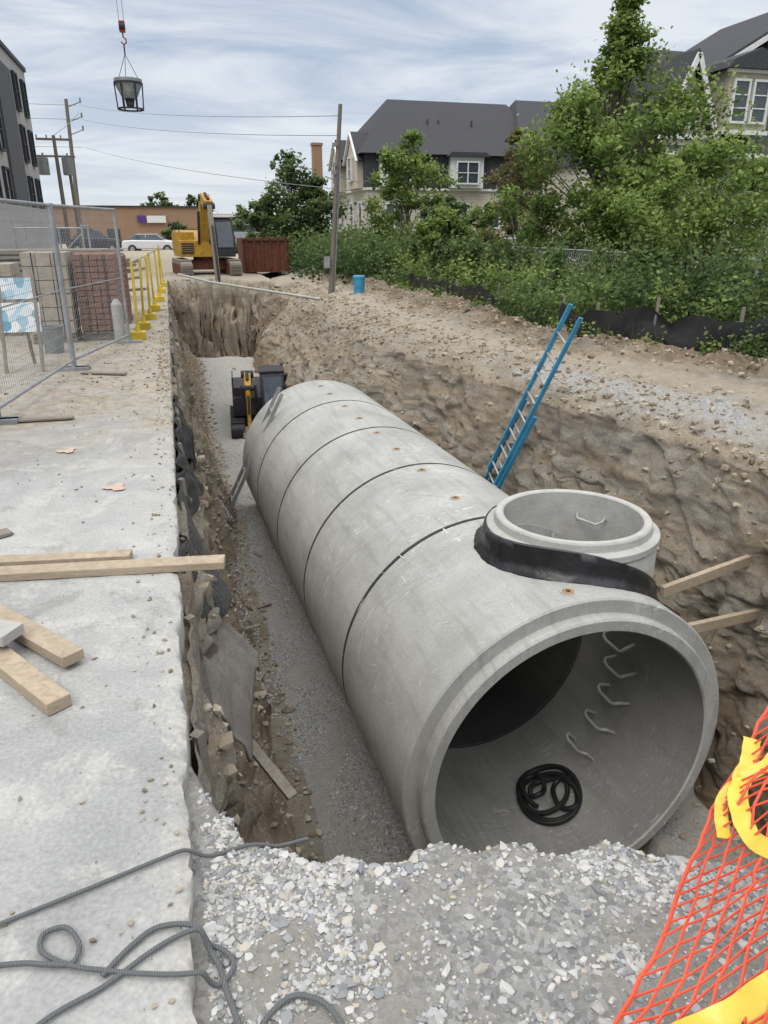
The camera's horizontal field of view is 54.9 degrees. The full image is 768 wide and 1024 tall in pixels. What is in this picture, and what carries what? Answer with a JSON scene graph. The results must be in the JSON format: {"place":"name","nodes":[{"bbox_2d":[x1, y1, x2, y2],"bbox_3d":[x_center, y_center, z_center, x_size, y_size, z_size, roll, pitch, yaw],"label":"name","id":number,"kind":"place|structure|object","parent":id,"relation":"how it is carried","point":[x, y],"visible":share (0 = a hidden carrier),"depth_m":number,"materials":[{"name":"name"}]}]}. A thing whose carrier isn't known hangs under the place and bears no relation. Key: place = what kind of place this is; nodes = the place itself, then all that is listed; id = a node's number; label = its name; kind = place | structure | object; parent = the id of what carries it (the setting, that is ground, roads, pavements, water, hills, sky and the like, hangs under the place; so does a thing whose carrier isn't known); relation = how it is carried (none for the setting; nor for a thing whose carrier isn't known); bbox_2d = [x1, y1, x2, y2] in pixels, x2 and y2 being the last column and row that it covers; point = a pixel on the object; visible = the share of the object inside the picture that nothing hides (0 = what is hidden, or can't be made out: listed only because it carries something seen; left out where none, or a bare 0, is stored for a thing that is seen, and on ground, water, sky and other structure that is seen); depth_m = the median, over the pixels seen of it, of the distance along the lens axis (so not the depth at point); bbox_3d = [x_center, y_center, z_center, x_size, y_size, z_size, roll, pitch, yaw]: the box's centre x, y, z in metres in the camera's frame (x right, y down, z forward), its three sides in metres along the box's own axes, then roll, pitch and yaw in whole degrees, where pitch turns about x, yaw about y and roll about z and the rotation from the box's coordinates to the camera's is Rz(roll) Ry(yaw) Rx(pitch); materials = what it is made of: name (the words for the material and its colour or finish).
{"place":"outdoors","nodes":[
{"label":"outdoors","id":0,"kind":"place"},
{"bbox_2d":[113,0,143,111],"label":"crane concrete bucket","id":1,"kind":"object","parent":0,"point":[128,88],"visible":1,"depth_m":29.96,"materials":[{"name":"metal"}]},
{"bbox_2d":[206,374,416,868],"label":"bedding gravel","id":2,"kind":"structure","parent":0,"point":[364,827],"depth_m":8.54,"materials":[{"name":"gravel"}]},
{"bbox_2d":[0,0,767,229],"label":"sky","id":3,"kind":"structure","parent":0,"point":[251,61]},
{"bbox_2d":[22,230,767,1023],"bbox_3d":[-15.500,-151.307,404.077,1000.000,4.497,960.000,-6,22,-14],"label":"ground","id":4,"kind":"structure","parent":0,"point":[224,334],"depth_m":7.70,"materials":[{"name":"soil"}]},
{"bbox_2d":[0,40,51,253],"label":"apartment building","id":5,"kind":"structure","parent":4,"relation":"on","point":[19,175],"depth_m":34.37,"materials":[{"name":"grey concrete"}]},
{"bbox_2d":[0,70,43,208],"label":"windows","id":6,"kind":"structure","parent":5,"relation":"in","point":[5,170],"depth_m":36.79,"materials":[{"name":"glass"}]},
{"bbox_2d":[35,134,74,247],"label":"utility pole","id":7,"kind":"object","parent":4,"relation":"on","point":[66,160],"visible":0.94,"depth_m":42.21,"materials":[{"name":"brown wood"}]},
{"bbox_2d":[64,98,83,240],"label":"utility pole","id":8,"kind":"object","parent":4,"relation":"on","point":[75,184],"visible":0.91,"depth_m":50.65,"materials":[{"name":"brown wood"}]},
{"bbox_2d":[69,175,82,247],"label":"utility pole","id":9,"kind":"object","parent":4,"relation":"on","point":[74,200],"visible":0.58,"depth_m":43.33,"materials":[{"name":"brown wood"}]},
{"bbox_2d":[66,231,121,248],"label":"parked car","id":10,"kind":"object","parent":4,"relation":"on","point":[96,241],"visible":0.39,"depth_m":62.97,"materials":[{"name":"paint"}]},
{"bbox_2d":[0,278,196,1023],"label":"concrete slab","id":11,"kind":"structure","parent":4,"relation":"on","point":[97,805],"depth_m":2.62,"materials":[{"name":"concrete"}]},
{"bbox_2d":[0,528,12,537],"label":"lumber board","id":12,"kind":"object","parent":11,"relation":"on","point":[5,532],"visible":1,"depth_m":4.10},
{"bbox_2d":[0,416,18,424],"bbox_3d":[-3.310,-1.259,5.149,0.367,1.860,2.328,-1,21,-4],"label":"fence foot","id":13,"kind":"object","parent":11,"relation":"on","point":[8,420],"visible":0.83,"depth_m":6.46,"materials":[{"name":"metal"}]},
{"bbox_2d":[0,262,25,335],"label":"pallet of beige blocks","id":14,"kind":"object","parent":11,"relation":"on","point":[10,276],"visible":0.25,"depth_m":11.49,"materials":[{"name":"concrete"}]},
{"bbox_2d":[0,274,44,372],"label":"notice board","id":15,"kind":"object","parent":11,"relation":"on","point":[15,310],"visible":0.68,"depth_m":8.67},
{"bbox_2d":[0,645,71,715],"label":"lumber board","id":16,"kind":"object","parent":11,"relation":"on","point":[40,690],"visible":0.96,"depth_m":2.70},
{"bbox_2d":[0,619,24,646],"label":"concrete block","id":17,"kind":"object","parent":16,"relation":"on","point":[10,631],"visible":1,"depth_m":2.93,"materials":[{"name":"concrete"}]},
{"bbox_2d":[0,604,84,667],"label":"lumber board","id":18,"kind":"object","parent":11,"relation":"on","point":[51,646],"visible":0.98,"depth_m":2.95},
{"bbox_2d":[0,198,88,422],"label":"temporary fence panel","id":19,"kind":"object","parent":11,"relation":"on","point":[73,367],"visible":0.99,"depth_m":7.64,"materials":[{"name":"metal"}]},
{"bbox_2d":[18,415,73,421],"bbox_3d":[-3.046,-0.826,6.561,0.550,0.020,0.090,-6,22,-14],"label":"lumber board","id":20,"kind":"object","parent":11,"relation":"on","point":[46,418],"visible":0.88,"depth_m":6.55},
{"bbox_2d":[19,251,81,343],"bbox_3d":[-4.960,-3.225,11.067,0.600,1.270,0.812,-6,22,-14],"label":"pallet of beige blocks","id":21,"kind":"object","parent":11,"relation":"on","point":[64,268],"visible":0.45,"depth_m":10.71,"materials":[{"name":"concrete"}]},
{"bbox_2d":[11,223,90,277],"bbox_3d":[-8.082,-6.214,18.282,1.548,1.700,1.548,-6,22,-14],"label":"scaffold frame","id":22,"kind":"object","parent":11,"relation":"on","point":[19,227],"visible":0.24,"depth_m":17.52,"materials":[{"name":"metal"}]},
{"bbox_2d":[41,325,63,353],"bbox_3d":[-4.519,-2.355,10.094,0.314,0.358,0.314,-6,22,-14],"label":"grey bucket","id":23,"kind":"object","parent":11,"relation":"on","point":[56,339],"visible":0.62,"depth_m":10.00,"materials":[{"name":"plastic"}]},
{"bbox_2d":[56,447,74,452],"bbox_3d":[-2.440,-0.471,5.663,0.141,0.001,0.152,-6,22,-14],"label":"spray paint mark","id":24,"kind":"object","parent":11,"relation":"on","point":[68,450],"visible":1,"depth_m":5.66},
{"bbox_2d":[0,549,132,565],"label":"lumber board","id":25,"kind":"object","parent":11,"relation":"on","point":[60,557],"visible":0.76,"depth_m":3.76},
{"bbox_2d":[0,248,135,274],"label":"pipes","id":26,"kind":"object","parent":11,"relation":"on","point":[9,252],"visible":0.19,"depth_m":13.38,"materials":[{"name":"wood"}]},
{"bbox_2d":[21,260,146,301],"bbox_3d":[-7.357,-5.239,16.704,3.772,0.870,2.700,-6,22,-14],"label":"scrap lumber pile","id":27,"kind":"object","parent":11,"relation":"on","point":[137,277],"visible":0.08,"depth_m":17.57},
{"bbox_2d":[0,303,181,1016],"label":"debris on slab","id":28,"kind":"object","parent":11,"relation":"on","point":[175,906],"visible":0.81,"depth_m":6.89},
{"bbox_2d":[51,203,141,369],"bbox_3d":[-3.763,-2.989,9.657,0.369,1.860,2.418,0,21,-1],"label":"temporary fence panel","id":29,"kind":"object","parent":11,"relation":"on","point":[121,278],"visible":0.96,"depth_m":9.61,"materials":[{"name":"metal"}]},
{"bbox_2d":[71,252,125,339],"bbox_3d":[-4.415,-3.374,11.504,0.575,1.235,1.012,-6,22,-14],"label":"pallet of red bricks","id":30,"kind":"object","parent":11,"relation":"on","point":[97,291],"visible":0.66,"depth_m":11.07,"materials":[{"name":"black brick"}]},
{"bbox_2d":[80,371,126,374],"bbox_3d":[-3.270,-1.622,8.633,0.538,0.020,0.080,2,21,6],"label":"lumber board","id":31,"kind":"object","parent":11,"relation":"on","point":[104,373],"visible":1,"depth_m":8.61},
{"bbox_2d":[0,554,225,581],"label":"lumber board","id":32,"kind":"object","parent":11,"relation":"on","point":[105,568],"visible":1,"depth_m":3.65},
{"bbox_2d":[102,482,124,489],"bbox_3d":[-1.758,-0.164,4.865,0.155,0.001,0.151,15,26,34],"label":"spray paint mark","id":33,"kind":"object","parent":11,"relation":"on","point":[118,486],"visible":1,"depth_m":4.86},
{"bbox_2d":[111,299,125,342],"bbox_3d":[-3.941,-2.834,10.970,0.160,0.630,0.160,-6,22,-14],"label":"gas cylinder","id":34,"kind":"object","parent":11,"relation":"on","point":[118,318],"visible":0.75,"depth_m":10.91,"materials":[{"name":"metal"}]},
{"bbox_2d":[0,924,236,1023],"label":"rope","id":35,"kind":"object","parent":11,"relation":"on","point":[54,962],"visible":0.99,"depth_m":1.70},
{"bbox_2d":[116,254,132,323],"bbox_3d":[-4.871,-3.996,13.242,0.560,1.150,0.812,-6,22,-14],"label":"pallet of red bricks","id":36,"kind":"object","parent":11,"relation":"on","point":[127,292],"visible":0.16,"depth_m":13.07,"materials":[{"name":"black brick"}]},
{"bbox_2d":[130,260,146,339],"bbox_3d":[-3.780,-3.205,11.209,0.220,1.150,0.220,-6,22,-14],"label":"yellow barrier post","id":37,"kind":"object","parent":11,"relation":"on","point":[137,333],"visible":0.9,"depth_m":11.27,"materials":[{"name":"plastic"}]},
{"bbox_2d":[138,258,150,329],"bbox_3d":[-4.052,-3.624,12.301,0.220,1.151,0.220,-6,22,-14],"label":"yellow barrier post","id":38,"kind":"object","parent":11,"relation":"on","point":[144,324],"visible":0.92,"depth_m":12.36,"materials":[{"name":"plastic"}]},
{"bbox_2d":[144,255,156,319],"bbox_3d":[-4.348,-4.115,13.581,0.220,1.151,0.220,-6,22,-14],"label":"yellow barrier post","id":39,"kind":"object","parent":11,"relation":"on","point":[149,315],"visible":0.89,"depth_m":13.64,"materials":[{"name":"plastic"}]},
{"bbox_2d":[147,252,160,310],"bbox_3d":[-4.742,-4.708,15.125,0.220,1.151,0.220,-6,22,-14],"label":"yellow barrier post","id":40,"kind":"object","parent":11,"relation":"on","point":[155,306],"visible":0.91,"depth_m":15.19,"materials":[{"name":"plastic"}]},
{"bbox_2d":[0,837,308,925],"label":"rope","id":41,"kind":"object","parent":11,"relation":"on","point":[106,881],"visible":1,"depth_m":1.97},
{"bbox_2d":[153,249,164,301],"bbox_3d":[-5.225,-5.441,17.035,0.220,1.150,0.220,-6,22,-14],"label":"yellow barrier post","id":42,"kind":"object","parent":11,"relation":"on","point":[159,298],"visible":0.94,"depth_m":17.10,"materials":[{"name":"plastic"}]},
{"bbox_2d":[157,247,165,293],"bbox_3d":[-5.835,-6.273,19.202,0.220,1.150,0.220,-6,22,-14],"label":"yellow barrier post","id":43,"kind":"object","parent":11,"relation":"on","point":[162,289],"visible":0.94,"depth_m":19.26,"materials":[{"name":"plastic"}]},
{"bbox_2d":[157,245,167,286],"bbox_3d":[-6.453,-7.141,21.464,0.220,1.151,0.220,-6,22,-14],"label":"yellow barrier post","id":44,"kind":"object","parent":11,"relation":"on","point":[164,283],"visible":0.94,"depth_m":21.54,"materials":[{"name":"plastic"}]},
{"bbox_2d":[44,205,197,243],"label":"brick commercial building","id":45,"kind":"structure","parent":4,"relation":"on","point":[132,221],"depth_m":88.77,"materials":[{"name":"brown brick"}]},
{"bbox_2d":[121,234,172,250],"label":"parked car","id":46,"kind":"object","parent":4,"relation":"on","point":[135,242],"visible":0.73,"depth_m":60.48,"materials":[{"name":"white paint"}]},
{"bbox_2d":[140,191,177,205],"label":"tree","id":47,"kind":"object","parent":4,"relation":"on","point":[163,199],"visible":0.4,"depth_m":110.42,"materials":[{"name":"green plant"}]},
{"bbox_2d":[160,221,191,239],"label":"tree","id":48,"kind":"object","parent":4,"relation":"on","point":[166,233],"visible":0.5,"depth_m":83.55,"materials":[{"name":"green plant"}]},
{"bbox_2d":[173,393,203,499],"bbox_3d":[-1.818,-0.528,6.815,0.222,0.505,3.203,-6,22,-14],"label":"filter fabric","id":49,"kind":"object","parent":4,"relation":"on","point":[194,486],"visible":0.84,"depth_m":6.44,"materials":[{"name":"fabric"}]},
{"bbox_2d":[168,286,222,788],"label":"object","id":50,"kind":"object","parent":4,"relation":"on","point":[198,736],"visible":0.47,"depth_m":3.72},
{"bbox_2d":[185,604,210,794],"bbox_3d":[-0.783,0.877,3.159,0.070,0.426,1.302,-6,22,-14],"label":"torn board","id":51,"kind":"object","parent":4,"relation":"on","point":[199,719],"visible":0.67,"depth_m":3.19,"materials":[{"name":"grey wood"}]},
{"bbox_2d":[186,194,217,210],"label":"tree","id":52,"kind":"object","parent":4,"relation":"on","point":[192,199],"visible":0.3,"depth_m":111.68,"materials":[{"name":"green plant"}]},
{"bbox_2d":[178,481,231,635],"bbox_3d":[-1.152,0.305,4.776,0.298,0.652,1.501,-6,22,-14],"label":"dimpled membrane","id":53,"kind":"object","parent":4,"relation":"on","point":[211,595],"visible":0.8,"depth_m":4.50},
{"bbox_2d":[171,192,242,284],"bbox_3d":[-6.536,-9.228,27.908,2.280,5.202,5.369,-8,22,-20],"label":"tracked excavator","id":54,"kind":"object","parent":4,"relation":"on","point":[209,244],"visible":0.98,"depth_m":27.89,"materials":[{"name":"yellow metal"}]},
{"bbox_2d":[213,217,233,246],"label":"cab windows","id":55,"kind":"structure","parent":54,"relation":"in","point":[224,230],"depth_m":27.88,"materials":[{"name":"grey glass"}]},
{"bbox_2d":[194,615,260,762],"bbox_3d":[-0.896,0.889,4.344,0.412,0.811,1.129,-6,22,-14],"label":"plywood sheet","id":56,"kind":"object","parent":4,"relation":"on","point":[231,658],"visible":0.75,"depth_m":4.18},
{"bbox_2d":[213,214,261,237],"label":"commercial building","id":57,"kind":"structure","parent":4,"relation":"on","point":[228,215],"depth_m":109.86,"materials":[{"name":"beige"}]},
{"bbox_2d":[229,204,250,230],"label":"tree","id":58,"kind":"object","parent":4,"relation":"on","point":[239,221],"visible":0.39,"depth_m":100.54,"materials":[{"name":"green plant"}]},
{"bbox_2d":[234,231,255,253],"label":"parked car","id":59,"kind":"object","parent":4,"relation":"on","point":[240,234],"visible":0.15,"depth_m":56.62,"materials":[{"name":"paint"}]},
{"bbox_2d":[178,273,320,299],"bbox_3d":[-4.499,-6.885,22.430,0.286,0.289,9.066,-15,26,-35],"label":"white plastic pipe","id":60,"kind":"object","parent":4,"relation":"on","point":[265,290],"visible":1,"depth_m":21.51,"materials":[{"name":"plastic"}]},
{"bbox_2d":[228,387,283,512],"bbox_3d":[-2.382,-0.965,13.168,1.302,2.453,0.518,-3,21,-7],"label":"aluminium ladder","id":61,"kind":"object","parent":4,"relation":"on","point":[247,470],"visible":0.63,"depth_m":13.08,"materials":[{"name":"grey metal"}]},
{"bbox_2d":[244,550,271,679],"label":"wood scraps","id":62,"kind":"object","parent":4,"relation":"on","point":[261,673],"visible":0.98,"depth_m":9.64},
{"bbox_2d":[235,198,283,251],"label":"ash tree","id":63,"kind":"object","parent":4,"relation":"on","point":[254,217],"visible":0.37,"depth_m":40.53,"materials":[{"name":"green plant"}]},
{"bbox_2d":[230,363,289,439],"bbox_3d":[-3.252,-3.031,20.078,1.860,1.898,2.520,-4,21,-11],"label":"mini excavator","id":64,"kind":"object","parent":4,"relation":"on","point":[252,395],"visible":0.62,"depth_m":19.35,"materials":[{"name":"paint"}]},
{"bbox_2d":[258,365,283,403],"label":"cab windows","id":65,"kind":"structure","parent":64,"relation":"in","point":[271,384],"depth_m":19.29,"materials":[{"name":"grey glass"}]},
{"bbox_2d":[236,238,289,272],"bbox_3d":[-5.155,-10.964,31.450,1.950,1.330,2.680,-6,22,-14],"label":"rusty dumpster","id":66,"kind":"object","parent":4,"relation":"on","point":[261,254],"visible":0.99,"depth_m":30.31,"materials":[{"name":"red metal"}]},
{"bbox_2d":[253,739,296,800],"bbox_3d":[-0.710,1.604,4.612,0.408,0.222,0.070,17,27,38],"label":"wood offcut","id":67,"kind":"object","parent":4,"relation":"on","point":[287,790],"visible":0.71,"depth_m":4.59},
{"bbox_2d":[252,149,326,253],"bbox_3d":[-4.645,-15.202,37.349,3.888,5.628,4.549,-6,22,-14],"label":"ash tree","id":68,"kind":"object","parent":4,"relation":"on","point":[287,211],"visible":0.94,"depth_m":36.43,"materials":[{"name":"green plant"}]},
{"bbox_2d":[310,142,322,238],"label":"brick chimney","id":69,"kind":"object","parent":4,"relation":"on","point":[316,152],"visible":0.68,"depth_m":63.97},
{"bbox_2d":[292,175,356,238],"bbox_3d":[-3.216,-15.115,38.619,3.973,4.562,3.605,-6,22,-14],"label":"ash tree","id":70,"kind":"object","parent":4,"relation":"on","point":[326,197],"visible":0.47,"depth_m":37.81,"materials":[{"name":"green plant"}]},
{"bbox_2d":[324,104,341,292],"bbox_3d":[-1.476,-8.978,21.522,0.653,5.150,0.242,-6,22,-14],"label":"utility pole","id":71,"kind":"object","parent":4,"relation":"on","point":[330,262],"visible":0.84,"depth_m":21.59,"materials":[{"name":"brown wood"}]},
{"bbox_2d":[79,105,337,116],"bbox_3d":[-10.945,-19.322,35.406,0.019,4.819,38.375,-12,24,-28],"label":"overhead wire","id":72,"kind":"object","parent":71,"relation":"attached to","point":[226,116],"visible":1,"depth_m":27.89,"materials":[{"name":"grey plastic"}]},
{"bbox_2d":[81,119,336,135],"bbox_3d":[-10.945,-18.692,35.648,0.019,4.469,38.375,-12,24,-28],"label":"overhead wire","id":73,"kind":"object","parent":71,"relation":"attached to","point":[235,134],"visible":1,"depth_m":26.80,"materials":[{"name":"grey plastic"}]},
{"bbox_2d":[85,147,333,188],"bbox_3d":[-10.945,-17.245,36.204,0.019,4.169,38.374,-12,24,-28],"label":"overhead wire","id":74,"kind":"object","parent":71,"relation":"attached to","point":[225,175],"visible":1,"depth_m":28.50,"materials":[{"name":"grey plastic"}]},
{"bbox_2d":[353,276,364,294],"bbox_3d":[-0.715,-6.484,21.192,0.360,0.500,0.360,-6,22,-14],"label":"blue barrel","id":75,"kind":"object","parent":4,"relation":"on","point":[359,285],"visible":0.96,"depth_m":21.07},
{"bbox_2d":[356,125,474,250],"bbox_3d":[1.048,-11.985,28.976,4.566,5.638,3.938,16,26,36],"label":"ash tree","id":76,"kind":"object","parent":4,"relation":"on","point":[395,182],"visible":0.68,"depth_m":28.30,"materials":[{"name":"green plant"}]},
{"bbox_2d":[404,196,481,255],"bbox_3d":[2.177,-9.126,25.129,2.734,3.045,2.941,8,22,19],"label":"ash tree","id":77,"kind":"object","parent":4,"relation":"on","point":[448,200],"visible":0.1,"depth_m":24.45,"materials":[{"name":"green plant"}]},
{"bbox_2d":[414,204,476,273],"bbox_3d":[1.684,-7.871,22.343,1.763,2.690,1.824,14,25,32],"label":"ash tree","id":78,"kind":"object","parent":4,"relation":"on","point":[426,224],"visible":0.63,"depth_m":21.98,"materials":[{"name":"green plant"}]},
{"bbox_2d":[327,99,566,237],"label":"townhouse block","id":79,"kind":"structure","parent":4,"relation":"on","point":[466,141],"depth_m":49.07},
{"bbox_2d":[339,150,539,228],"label":"windows and trim","id":80,"kind":"structure","parent":79,"relation":"in","point":[468,165],"depth_m":48.12,"materials":[{"name":"white paint"}]},
{"bbox_2d":[409,272,499,304],"bbox_3d":[1.596,-5.395,18.196,0.145,0.863,6.411,-5,22,-14],"label":"silt fence","id":81,"kind":"object","parent":4,"relation":"on","point":[472,289],"visible":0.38,"depth_m":17.45,"materials":[{"name":"fabric"}]},
{"bbox_2d":[170,277,767,869],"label":"earth clods","id":82,"kind":"object","parent":4,"relation":"on","point":[310,853],"visible":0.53,"depth_m":10.48,"materials":[{"name":"soil"}]},
{"bbox_2d":[243,380,718,855],"bbox_3d":[0.173,0.383,10.198,2.982,3.255,9.324,-7,22,-17],"label":"concrete pipe","id":83,"kind":"object","parent":4,"relation":"on","point":[485,644],"visible":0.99,"depth_m":7.11,"materials":[{"name":"grey concrete"}]},
{"bbox_2d":[516,763,581,825],"bbox_3d":[1.643,2.804,7.425,0.630,0.247,0.786,-6,22,-14],"label":"coiled hose","id":84,"kind":"object","parent":83,"relation":"on","point":[567,777],"visible":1,"depth_m":7.39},
{"bbox_2d":[196,770,767,1023],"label":"gravel","id":85,"kind":"structure","parent":4,"relation":"on","point":[338,995],"depth_m":1.93,"materials":[{"name":"gravel"}]},
{"bbox_2d":[100,921,342,1023],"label":"rope","id":86,"kind":"object","parent":85,"relation":"on","point":[326,1007],"visible":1,"depth_m":1.72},
{"bbox_2d":[631,701,767,1023],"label":"orange safety fence","id":87,"kind":"object","parent":85,"relation":"on","point":[747,1004],"visible":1,"depth_m":1.68,"materials":[{"name":"plastic"}]},
{"bbox_2d":[464,201,505,243],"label":"ash tree","id":88,"kind":"object","parent":4,"relation":"on","point":[488,219],"visible":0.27,"depth_m":30.02,"materials":[{"name":"green plant"}]},
{"bbox_2d":[250,174,767,350],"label":"shrub mass","id":89,"kind":"object","parent":4,"relation":"on","point":[309,252],"visible":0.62,"depth_m":14.67,"materials":[{"name":"green plant"}]},
{"bbox_2d":[478,123,566,261],"bbox_3d":[4.445,-9.844,24.295,3.011,5.171,3.337,-6,22,-14],"label":"olive tree","id":90,"kind":"object","parent":4,"relation":"on","point":[521,178],"visible":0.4,"depth_m":23.56,"materials":[{"name":"green plant"}]},
{"bbox_2d":[484,303,582,488],"bbox_3d":[1.767,-1.048,10.153,0.332,3.592,1.966,-18,28,-39],"label":"blue extension ladder","id":91,"kind":"object","parent":4,"relation":"on","point":[519,442],"visible":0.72,"depth_m":9.86,"materials":[{"name":"metal"}]},
{"bbox_2d":[350,241,767,347],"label":"weeds","id":92,"kind":"object","parent":4,"relation":"on","point":[479,279],"visible":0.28,"depth_m":14.43,"materials":[{"name":"green plant"}]},
{"bbox_2d":[469,244,761,318],"bbox_3d":[2.703,-8.313,24.936,0.060,1.450,27.239,-6,22,-14],"label":"chain link fence","id":93,"kind":"object","parent":4,"relation":"on","point":[578,250],"visible":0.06,"depth_m":16.86,"materials":[{"name":"metal"}]},
{"bbox_2d":[562,161,672,293],"bbox_3d":[5.883,-6.810,18.448,2.936,3.507,3.000,-6,22,-14],"label":"maple tree","id":94,"kind":"object","parent":4,"relation":"on","point":[602,205],"visible":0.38,"depth_m":18.05,"materials":[{"name":"green plant"}]},
{"bbox_2d":[486,0,767,275],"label":"maple tree","id":95,"kind":"object","parent":4,"relation":"on","point":[575,131],"visible":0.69,"depth_m":19.29,"materials":[{"name":"green plant"}]},
{"bbox_2d":[589,138,694,271],"bbox_3d":[8.347,-9.002,22.744,4.242,4.727,3.458,14,25,31],"label":"maple tree","id":96,"kind":"object","parent":4,"relation":"on","point":[662,143],"visible":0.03,"depth_m":21.84,"materials":[{"name":"green plant"}]},
{"bbox_2d":[541,12,767,268],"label":"townhouse","id":97,"kind":"structure","parent":4,"relation":"on","point":[742,46],"depth_m":30.91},
{"bbox_2d":[661,35,767,219],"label":"windows and trim","id":98,"kind":"structure","parent":97,"relation":"in","point":[759,95],"depth_m":30.42,"materials":[{"name":"white paint"}]},
{"bbox_2d":[559,293,767,349],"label":"silt fence","id":99,"kind":"object","parent":4,"relation":"on","point":[704,327],"visible":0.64,"depth_m":11.01,"materials":[{"name":"fabric"}]},
{"bbox_2d":[607,128,767,299],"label":"maple tree","id":100,"kind":"object","parent":4,"relation":"on","point":[710,162],"visible":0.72,"depth_m":13.81,"materials":[{"name":"green plant"}]},
{"bbox_2d":[659,554,751,597],"bbox_3d":[3.259,0.493,6.877,1.957,0.150,0.050,-12,24,-28],"label":"timber brace","id":101,"kind":"object","parent":4,"relation":"on","point":[697,578],"visible":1,"depth_m":6.65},
{"bbox_2d":[688,608,758,632],"bbox_3d":[3.402,0.969,6.908,1.760,0.318,0.050,-12,24,-28],"label":"timber brace","id":102,"kind":"object","parent":4,"relation":"on","point":[714,623],"visible":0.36,"depth_m":6.69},
{"bbox_2d":[701,156,767,299],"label":"maple tree","id":103,"kind":"object","parent":4,"relation":"on","point":[753,199],"visible":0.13,"depth_m":16.04,"materials":[{"name":"green plant"}]},
{"bbox_2d":[366,271,766,348],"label":"tall grass","id":104,"kind":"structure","parent":0,"point":[511,307],"depth_m":15.60,"materials":[{"name":"green plant"}]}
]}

